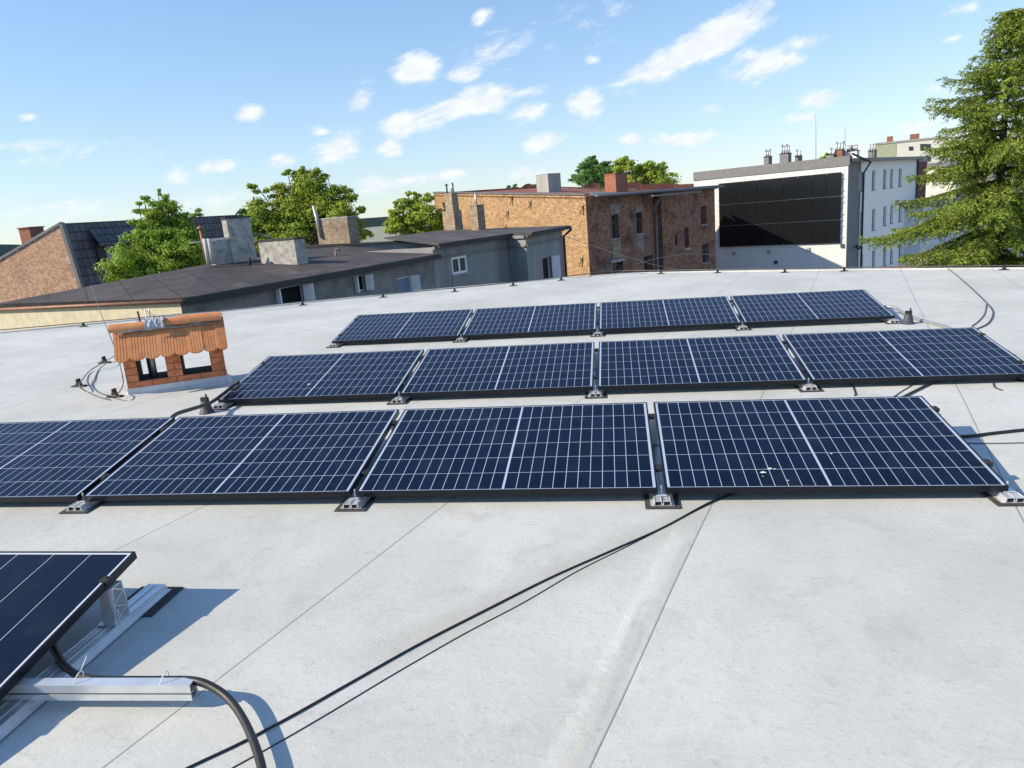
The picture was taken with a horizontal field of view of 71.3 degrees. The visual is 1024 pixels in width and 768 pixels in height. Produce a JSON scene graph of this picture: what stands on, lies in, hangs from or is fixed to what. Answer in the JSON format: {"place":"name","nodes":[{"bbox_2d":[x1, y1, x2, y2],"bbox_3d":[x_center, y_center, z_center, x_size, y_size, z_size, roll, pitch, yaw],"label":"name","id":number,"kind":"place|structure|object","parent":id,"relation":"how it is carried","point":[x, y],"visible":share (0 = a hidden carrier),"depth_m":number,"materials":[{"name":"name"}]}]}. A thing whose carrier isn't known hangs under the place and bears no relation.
{"place":"outdoors","nodes":[
{"label":"outdoors","id":0,"kind":"place"},
{"bbox_2d":[0,205,441,331],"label":"grey house","id":1,"kind":"structure","parent":0,"point":[234,272],"depth_m":21.51,"materials":[{"name":"paint"}]},
{"bbox_2d":[91,286,109,335],"bbox_3d":[-7.614,-1.496,13.117,0.012,0.218,10.475,-13,16,-29],"label":"overhead wire","id":2,"kind":"object","parent":1,"relation":"attached to","point":[101,314],"visible":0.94,"depth_m":11.66,"materials":[{"name":"metal"}]},
{"bbox_2d":[275,285,302,302],"bbox_3d":[-6.335,-2.480,20.104,0.440,0.523,1.124,-3,14,8],"label":"window","id":3,"kind":"structure","parent":1,"relation":"in","point":[292,293],"depth_m":20.28,"materials":[{"name":"black glass"}]},
{"bbox_2d":[354,275,364,290],"bbox_3d":[-4.952,-3.206,22.788,0.239,0.499,0.638,-2,14,11],"label":"window","id":4,"kind":"structure","parent":1,"relation":"in","point":[361,281],"depth_m":22.99,"materials":[{"name":"black glass"}]},
{"bbox_2d":[396,276,411,291],"bbox_3d":[-3.814,-3.428,24.890,0.324,0.605,0.906,-2,14,11],"label":"window","id":5,"kind":"structure","parent":1,"relation":"in","point":[403,283],"depth_m":24.99,"materials":[{"name":"blue glass"}]},
{"bbox_2d":[0,159,1018,256],"bbox_3d":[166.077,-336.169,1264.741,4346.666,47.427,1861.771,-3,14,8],"label":"hills","id":6,"kind":"structure","parent":0,"point":[369,222],"depth_m":1433.99,"materials":[{"name":"green plant"}]},
{"bbox_2d":[0,0,1023,244],"label":"sky","id":7,"kind":"structure","parent":0,"point":[105,105],"materials":[{"name":"blue"}]},
{"bbox_2d":[276,173,1021,242],"bbox_3d":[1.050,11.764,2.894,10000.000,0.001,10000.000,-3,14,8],"label":"ground","id":8,"kind":"structure","parent":0,"point":[379,235],"depth_m":596.26,"materials":[{"name":"grey"}]},
{"bbox_2d":[0,215,259,302],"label":"gable house","id":9,"kind":"structure","parent":8,"relation":"on","point":[57,257],"depth_m":37.26,"materials":[{"name":"orange brick"}]},
{"bbox_2d":[94,188,207,282],"bbox_3d":[-16.151,-1.903,34.268,5.209,14.500,3.586,-9,14,-16],"label":"linden tree","id":10,"kind":"object","parent":8,"relation":"on","point":[161,238],"visible":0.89,"depth_m":32.75,"materials":[{"name":"green plant"}]},
{"bbox_2d":[235,208,247,216],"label":"garden tree","id":11,"kind":"object","parent":8,"relation":"on","point":[241,212],"visible":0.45,"depth_m":49.80,"materials":[{"name":"green plant"}]},
{"bbox_2d":[242,166,373,253],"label":"maple tree","id":12,"kind":"object","parent":8,"relation":"on","point":[294,216],"visible":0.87,"depth_m":41.58,"materials":[{"name":"green plant"}]},
{"bbox_2d":[382,191,443,240],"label":"poplar tree","id":13,"kind":"object","parent":8,"relation":"on","point":[418,216],"visible":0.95,"depth_m":47.43,"materials":[{"name":"green plant"}]},
{"bbox_2d":[306,193,571,288],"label":"grey block","id":14,"kind":"structure","parent":8,"relation":"on","point":[478,253],"depth_m":29.92,"materials":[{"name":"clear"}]},
{"bbox_2d":[451,255,469,276],"bbox_3d":[-2.079,-4.587,27.688,0.498,0.719,1.059,0,15,20],"label":"window","id":15,"kind":"structure","parent":14,"relation":"in","point":[459,263],"depth_m":27.69,"materials":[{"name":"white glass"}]},
{"bbox_2d":[506,184,536,187],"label":"park tree","id":16,"kind":"object","parent":8,"relation":"on","point":[509,186],"visible":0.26,"depth_m":79.84,"materials":[{"name":"green plant"}]},
{"bbox_2d":[433,172,724,276],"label":"brick building","id":17,"kind":"structure","parent":8,"relation":"on","point":[616,215],"depth_m":43.44,"materials":[{"name":"brown brick"}]},
{"bbox_2d":[610,215,620,239],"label":"window","id":18,"kind":"structure","parent":17,"relation":"in","point":[613,221],"depth_m":41.51,"materials":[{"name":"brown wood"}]},
{"bbox_2d":[613,262,624,273],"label":"window","id":19,"kind":"structure","parent":17,"relation":"in","point":[616,266],"depth_m":42.12,"materials":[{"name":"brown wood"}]},
{"bbox_2d":[562,235,680,270],"bbox_3d":[7.883,-7.215,40.999,14.382,4.051,0.028,-17,18,-39],"label":"overhead wire","id":20,"kind":"object","parent":17,"relation":"attached to","point":[621,255],"visible":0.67,"depth_m":39.26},
{"bbox_2d":[636,213,643,234],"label":"window","id":21,"kind":"structure","parent":17,"relation":"in","point":[637,214],"depth_m":43.06,"materials":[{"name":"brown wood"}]},
{"bbox_2d":[644,256,647,269],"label":"window","id":22,"kind":"structure","parent":17,"relation":"in","point":[645,258],"depth_m":44.94,"materials":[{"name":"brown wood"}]},
{"bbox_2d":[684,228,689,248],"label":"window","id":23,"kind":"structure","parent":17,"relation":"in","point":[684,228],"depth_m":47.27,"materials":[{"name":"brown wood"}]},
{"bbox_2d":[617,254,767,269],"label":"overhead wire","id":24,"kind":"object","parent":17,"relation":"attached to","point":[708,254],"visible":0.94,"depth_m":45.80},
{"bbox_2d":[701,206,707,225],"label":"window","id":25,"kind":"structure","parent":17,"relation":"in","point":[702,208],"depth_m":48.86,"materials":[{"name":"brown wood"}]},
{"bbox_2d":[702,244,709,263],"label":"window","id":26,"kind":"structure","parent":17,"relation":"in","point":[703,245],"depth_m":49.54,"materials":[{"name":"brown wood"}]},
{"bbox_2d":[567,155,613,186],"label":"tree","id":27,"kind":"object","parent":8,"relation":"on","point":[594,171],"visible":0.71,"depth_m":74.28,"materials":[{"name":"green plant"}]},
{"bbox_2d":[522,182,693,188],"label":"red parapet wall","id":28,"kind":"structure","parent":8,"relation":"on","point":[636,185],"depth_m":60.44,"materials":[{"name":"red brick"}]},
{"bbox_2d":[607,155,681,184],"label":"tree","id":29,"kind":"object","parent":8,"relation":"on","point":[648,172],"visible":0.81,"depth_m":73.42,"materials":[{"name":"green plant"}]},
{"bbox_2d":[693,122,926,270],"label":"white building","id":30,"kind":"structure","parent":8,"relation":"on","point":[786,212],"depth_m":54.92,"materials":[{"name":"white paint"}]},
{"bbox_2d":[819,153,829,158],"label":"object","id":31,"kind":"object","parent":8,"relation":"on","point":[825,155],"visible":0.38,"depth_m":89.73,"materials":[{"name":"green plant"}]},
{"bbox_2d":[885,262,925,267],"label":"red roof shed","id":32,"kind":"structure","parent":8,"relation":"on","point":[905,265],"depth_m":26.36,"materials":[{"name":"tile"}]},
{"bbox_2d":[858,7,1023,267],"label":"spruce tree","id":33,"kind":"object","parent":8,"relation":"on","point":[998,212],"visible":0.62,"depth_m":20.07,"materials":[{"name":"green plant"}]},
{"bbox_2d":[903,196,1022,264],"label":"pale blue house","id":34,"kind":"structure","parent":8,"relation":"on","point":[918,247],"depth_m":61.98,"materials":[{"name":"blue paint"}]},
{"bbox_2d":[874,133,945,162],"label":"apartment block","id":35,"kind":"structure","parent":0,"point":[914,145],"depth_m":127.16,"materials":[{"name":"paint"}]},
{"bbox_2d":[920,144,930,149],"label":"window","id":36,"kind":"structure","parent":35,"relation":"in","point":[922,146],"depth_m":126.15,"materials":[{"name":"black glass"}]},
{"bbox_2d":[917,159,927,199],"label":"brown house","id":37,"kind":"structure","parent":0,"point":[921,193],"depth_m":69.70,"materials":[{"name":"brown brick"}]},
{"bbox_2d":[925,161,964,199],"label":"house","id":38,"kind":"structure","parent":0,"point":[937,190],"depth_m":98.81,"materials":[{"name":"white paint"}]},
{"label":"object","id":39,"kind":"structure","parent":0,"visible":0},
{"bbox_2d":[0,269,1023,767],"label":"flat roof","id":40,"kind":"structure","parent":39,"relation":"on","point":[810,631],"depth_m":3.10,"materials":[{"name":"white concrete"}]},
{"bbox_2d":[71,378,87,386],"bbox_3d":[-5.011,-0.015,8.255,0.183,0.092,0.065,-2,14,8],"label":"wire holder","id":41,"kind":"object","parent":40,"relation":"on","point":[78,380],"visible":0.97,"depth_m":8.24,"materials":[{"name":"black rubber"}]},
{"bbox_2d":[0,574,183,740],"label":"mounting rail","id":42,"kind":"object","parent":40,"relation":"on","point":[125,613],"visible":0.94,"depth_m":3.05,"materials":[{"name":"silver metal"}]},
{"bbox_2d":[0,551,136,700],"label":"solar panel","id":43,"kind":"object","parent":42,"relation":"on","point":[48,599],"visible":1,"depth_m":3.00,"materials":[{"name":"blue glass"}]},
{"bbox_2d":[79,356,113,399],"bbox_3d":[-5.091,-0.184,8.906,0.424,0.148,3.468,-11,15,-22],"label":"cable","id":44,"kind":"object","parent":40,"relation":"on","point":[86,374],"visible":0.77,"depth_m":8.16,"materials":[{"name":"metal"}]},
{"bbox_2d":[2,656,198,700],"bbox_3d":[-1.598,1.079,2.603,0.927,0.159,0.069,-4,14,6],"label":"loose rail","id":45,"kind":"object","parent":40,"relation":"on","point":[111,689],"visible":1,"depth_m":2.57,"materials":[{"name":"metal"}]},
{"bbox_2d":[97,356,110,363],"bbox_3d":[-5.533,-0.330,9.684,0.183,0.092,0.065,-2,14,8],"label":"wire holder","id":46,"kind":"object","parent":40,"relation":"on","point":[103,359],"visible":0.96,"depth_m":9.67,"materials":[{"name":"black plastic"}]},
{"bbox_2d":[91,336,123,395],"bbox_3d":[-4.713,-0.242,8.227,0.328,0.507,2.291,-14,16,-31],"label":"cable","id":47,"kind":"object","parent":40,"relation":"on","point":[97,372],"visible":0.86,"depth_m":7.81,"materials":[{"name":"metal"}]},
{"bbox_2d":[59,427,166,513],"bbox_3d":[-2.658,0.526,5.067,0.220,0.244,1.349,-2,14,8],"label":"mounting rail","id":48,"kind":"object","parent":40,"relation":"on","point":[81,506],"visible":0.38,"depth_m":4.50,"materials":[{"name":"silver metal"}]},
{"bbox_2d":[0,417,174,502],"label":"solar panel","id":49,"kind":"object","parent":48,"relation":"on","point":[59,461],"visible":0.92,"depth_m":5.12,"materials":[{"name":"blue glass"}]},
{"bbox_2d":[106,388,123,397],"bbox_3d":[-4.226,0.094,7.590,0.183,0.092,0.065,-2,14,8],"label":"wire holder","id":50,"kind":"object","parent":40,"relation":"on","point":[114,391],"visible":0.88,"depth_m":7.57,"materials":[{"name":"black plastic"}]},
{"bbox_2d":[50,643,266,767],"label":"conduit","id":51,"kind":"object","parent":40,"relation":"on","point":[223,694],"visible":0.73,"depth_m":2.51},
{"bbox_2d":[108,308,231,397],"bbox_3d":[-3.714,-0.400,7.803,1.125,0.879,0.630,-9,15,-21],"label":"vent chimney","id":52,"kind":"object","parent":40,"relation":"on","point":[172,340],"visible":1,"depth_m":7.67,"materials":[{"name":"brick"}]},
{"bbox_2d":[199,394,214,414],"bbox_3d":[-2.862,0.182,6.663,0.136,0.180,0.136,-2,14,8],"label":"roof cone","id":53,"kind":"object","parent":40,"relation":"on","point":[206,410],"visible":0.92,"depth_m":6.64,"materials":[{"name":"grey plastic"}]},
{"bbox_2d":[212,362,264,409],"bbox_3d":[-2.709,-0.037,7.374,0.220,0.244,1.349,-2,14,8],"label":"mounting rail","id":54,"kind":"object","parent":40,"relation":"on","point":[221,406],"visible":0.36,"depth_m":6.80,"materials":[{"name":"silver metal"}]},
{"bbox_2d":[170,380,239,416],"bbox_3d":[-2.738,0.175,6.326,0.149,0.155,1.426,-5,14,2],"label":"cable","id":55,"kind":"object","parent":54,"relation":"on","point":[215,399],"visible":0.92,"depth_m":6.47,"materials":[{"name":"black rubber"}]},
{"bbox_2d":[326,318,357,347],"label":"mounting rail","id":56,"kind":"object","parent":40,"relation":"on","point":[335,345],"visible":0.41,"depth_m":9.68,"materials":[{"name":"silver metal"}]},
{"bbox_2d":[334,420,397,511],"bbox_3d":[-0.873,0.466,4.808,0.220,0.244,1.349,-2,14,8],"label":"mounting rail","id":57,"kind":"object","parent":40,"relation":"on","point":[353,503],"visible":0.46,"depth_m":4.25,"materials":[{"name":"silver metal"}]},
{"bbox_2d":[83,409,399,500],"bbox_3d":[-1.772,0.465,4.902,1.762,0.037,1.134,-2,23,8],"label":"solar panel","id":58,"kind":"object","parent":57,"relation":"on","point":[301,455],"visible":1,"depth_m":4.78,"materials":[{"name":"blue glass"}]},
{"bbox_2d":[386,355,423,404],"bbox_3d":[-0.974,-0.096,7.122,0.220,0.244,1.349,-2,14,8],"label":"mounting rail","id":59,"kind":"object","parent":40,"relation":"on","point":[398,399],"visible":0.41,"depth_m":6.56,"materials":[{"name":"silver metal"}]},
{"bbox_2d":[218,349,424,402],"bbox_3d":[-1.872,-0.093,7.217,1.762,0.037,1.134,-2,23,8],"label":"solar panel","id":60,"kind":"object","parent":59,"relation":"on","point":[378,374],"visible":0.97,"depth_m":7.11,"materials":[{"name":"blue glass"}]},
{"bbox_2d":[185,493,731,767],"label":"cable","id":61,"kind":"object","parent":40,"relation":"on","point":[334,691],"visible":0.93,"depth_m":2.84,"materials":[{"name":"black rubber"}]},
{"bbox_2d":[452,313,472,342],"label":"mounting rail","id":62,"kind":"object","parent":40,"relation":"on","point":[460,339],"visible":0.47,"depth_m":9.45,"materials":[{"name":"silver metal"}]},
{"bbox_2d":[332,309,472,343],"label":"solar panel","id":63,"kind":"object","parent":62,"relation":"on","point":[410,326],"visible":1,"depth_m":10.00,"materials":[{"name":"blue glass"}]},
{"bbox_2d":[232,493,735,767],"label":"cable","id":64,"kind":"object","parent":40,"relation":"on","point":[456,638],"visible":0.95,"depth_m":2.84,"materials":[{"name":"black rubber"}]},
{"bbox_2d":[0,267,1023,332],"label":"roof edge trim","id":65,"kind":"structure","parent":40,"relation":"on","point":[539,280],"depth_m":14.84,"materials":[{"name":"grey metal"}]},
{"bbox_2d":[0,265,1023,329],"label":"edge wire","id":66,"kind":"object","parent":40,"relation":"attached to","point":[512,282],"visible":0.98,"depth_m":14.56,"materials":[{"name":"metal"}]},
{"bbox_2d":[585,348,606,398],"bbox_3d":[0.811,-0.156,6.862,0.220,0.244,1.349,-2,14,8],"label":"mounting rail","id":67,"kind":"object","parent":40,"relation":"on","point":[595,393],"visible":0.62,"depth_m":6.43,"materials":[{"name":"silver metal"}]},
{"bbox_2d":[400,342,594,396],"bbox_3d":[-0.088,-0.158,6.956,1.762,0.037,1.134,-2,23,8],"label":"solar panel","id":68,"kind":"object","parent":67,"relation":"on","point":[514,369],"visible":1,"depth_m":6.85,"materials":[{"name":"blue glass"}]},
{"bbox_2d":[590,306,604,336],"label":"mounting rail","id":69,"kind":"object","parent":40,"relation":"on","point":[597,333],"visible":0.48,"depth_m":9.30,"materials":[{"name":"silver metal"}]},
{"bbox_2d":[462,303,596,337],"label":"solar panel","id":70,"kind":"object","parent":69,"relation":"on","point":[542,319],"visible":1,"depth_m":9.74,"materials":[{"name":"blue glass"}]},
{"bbox_2d":[644,413,680,508],"bbox_3d":[0.912,0.406,4.548,0.220,0.244,1.349,-2,14,8],"label":"mounting rail","id":71,"kind":"object","parent":40,"relation":"on","point":[661,499],"visible":0.63,"depth_m":4.08,"materials":[{"name":"silver metal"}]},
{"bbox_2d":[356,402,657,496],"bbox_3d":[0.013,0.401,4.641,1.762,0.037,1.134,-2,23,8],"label":"solar panel","id":72,"kind":"object","parent":71,"relation":"on","point":[583,449],"visible":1,"depth_m":4.52,"materials":[{"name":"blue glass"}]},
{"bbox_2d":[729,300,751,330],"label":"mounting rail","id":73,"kind":"object","parent":40,"relation":"on","point":[742,327],"visible":0.48,"depth_m":8.95,"materials":[{"name":"silver metal"}]},
{"bbox_2d":[599,296,740,330],"bbox_3d":[2.060,-0.951,9.573,1.762,0.036,1.134,-2,23,8],"label":"solar panel","id":74,"kind":"object","parent":73,"relation":"on","point":[670,313],"visible":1,"depth_m":9.47,"materials":[{"name":"blue glass"}]},
{"bbox_2d":[782,341,823,391],"bbox_3d":[2.596,-0.216,6.603,0.220,0.244,1.349,-2,14,8],"label":"mounting rail","id":75,"kind":"object","parent":40,"relation":"on","point":[809,386],"visible":0.41,"depth_m":6.05,"materials":[{"name":"silver metal"}]},
{"bbox_2d":[598,335,806,389],"bbox_3d":[1.697,-0.218,6.697,1.762,0.038,1.134,-2,23,8],"label":"solar panel","id":76,"kind":"object","parent":75,"relation":"on","point":[709,361],"visible":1,"depth_m":6.59,"materials":[{"name":"blue glass"}]},
{"bbox_2d":[867,293,901,323],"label":"mounting rail","id":77,"kind":"object","parent":40,"relation":"on","point":[891,321],"visible":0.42,"depth_m":8.67,"materials":[{"name":"silver metal"}]},
{"bbox_2d":[730,289,894,324],"bbox_3d":[3.845,-1.012,9.313,1.762,0.038,1.134,-2,23,8],"label":"solar panel","id":78,"kind":"object","parent":77,"relation":"on","point":[842,305],"visible":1,"depth_m":9.21,"materials":[{"name":"blue glass"}]},
{"bbox_2d":[901,308,914,324],"bbox_3d":[4.749,-0.815,8.554,0.143,0.189,0.143,-2,14,8],"label":"roof cone","id":79,"kind":"object","parent":40,"relation":"on","point":[908,318],"visible":1,"depth_m":8.53,"materials":[{"name":"grey plastic"}]},
{"bbox_2d":[883,305,951,327],"bbox_3d":[4.928,-0.815,8.674,0.141,0.113,1.499,-5,14,-2],"label":"conduit","id":80,"kind":"object","parent":40,"relation":"on","point":[917,318],"visible":0.75,"depth_m":8.61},
{"bbox_2d":[903,380,937,395],"bbox_3d":[3.390,0.021,5.888,0.930,0.034,0.037,-16,18,-39],"label":"cable","id":81,"kind":"object","parent":40,"relation":"on","point":[921,387],"visible":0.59,"depth_m":5.84,"materials":[{"name":"black rubber"}]},
{"bbox_2d":[939,264,993,328],"bbox_3d":[6.918,-1.468,10.948,0.405,0.087,7.555,3,16,28],"label":"cable","id":82,"kind":"object","parent":40,"relation":"on","point":[979,296],"visible":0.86,"depth_m":9.81,"materials":[{"name":"rubber"}]},
{"bbox_2d":[930,406,1023,505],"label":"mounting rail","id":83,"kind":"object","parent":40,"relation":"on","point":[1011,496],"visible":0.31,"depth_m":3.74,"materials":[{"name":"silver metal"}]},
{"bbox_2d":[653,396,1008,493],"bbox_3d":[1.798,0.346,4.383,1.762,0.037,1.134,-2,23,8],"label":"solar panel","id":84,"kind":"object","parent":83,"relation":"on","point":[870,444],"visible":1,"depth_m":4.25,"materials":[{"name":"blue glass"}]},
{"bbox_2d":[971,304,986,326],"bbox_3d":[5.781,-0.853,8.787,0.057,0.032,1.724,6,17,37],"label":"cable","id":85,"kind":"object","parent":40,"relation":"on","point":[981,317],"visible":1,"depth_m":8.59,"materials":[{"name":"rubber"}]},
{"bbox_2d":[960,428,1023,437],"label":"cable","id":86,"kind":"object","parent":40,"relation":"on","point":[992,433],"visible":0.7,"depth_m":4.70,"materials":[{"name":"black rubber"}]},
{"bbox_2d":[967,442,1023,443],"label":"cable","id":87,"kind":"object","parent":40,"relation":"on","point":[997,443],"visible":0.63,"depth_m":4.54,"materials":[{"name":"metal"}]},
{"bbox_2d":[979,333,1023,382],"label":"mounting rail","id":88,"kind":"object","parent":40,"relation":"on","point":[1021,379],"visible":0.19,"depth_m":6.00,"materials":[{"name":"silver metal"}]},
{"bbox_2d":[782,327,1023,383],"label":"solar panel","id":89,"kind":"object","parent":88,"relation":"on","point":[914,355],"visible":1,"depth_m":6.34,"materials":[{"name":"blue glass"}]}
]}

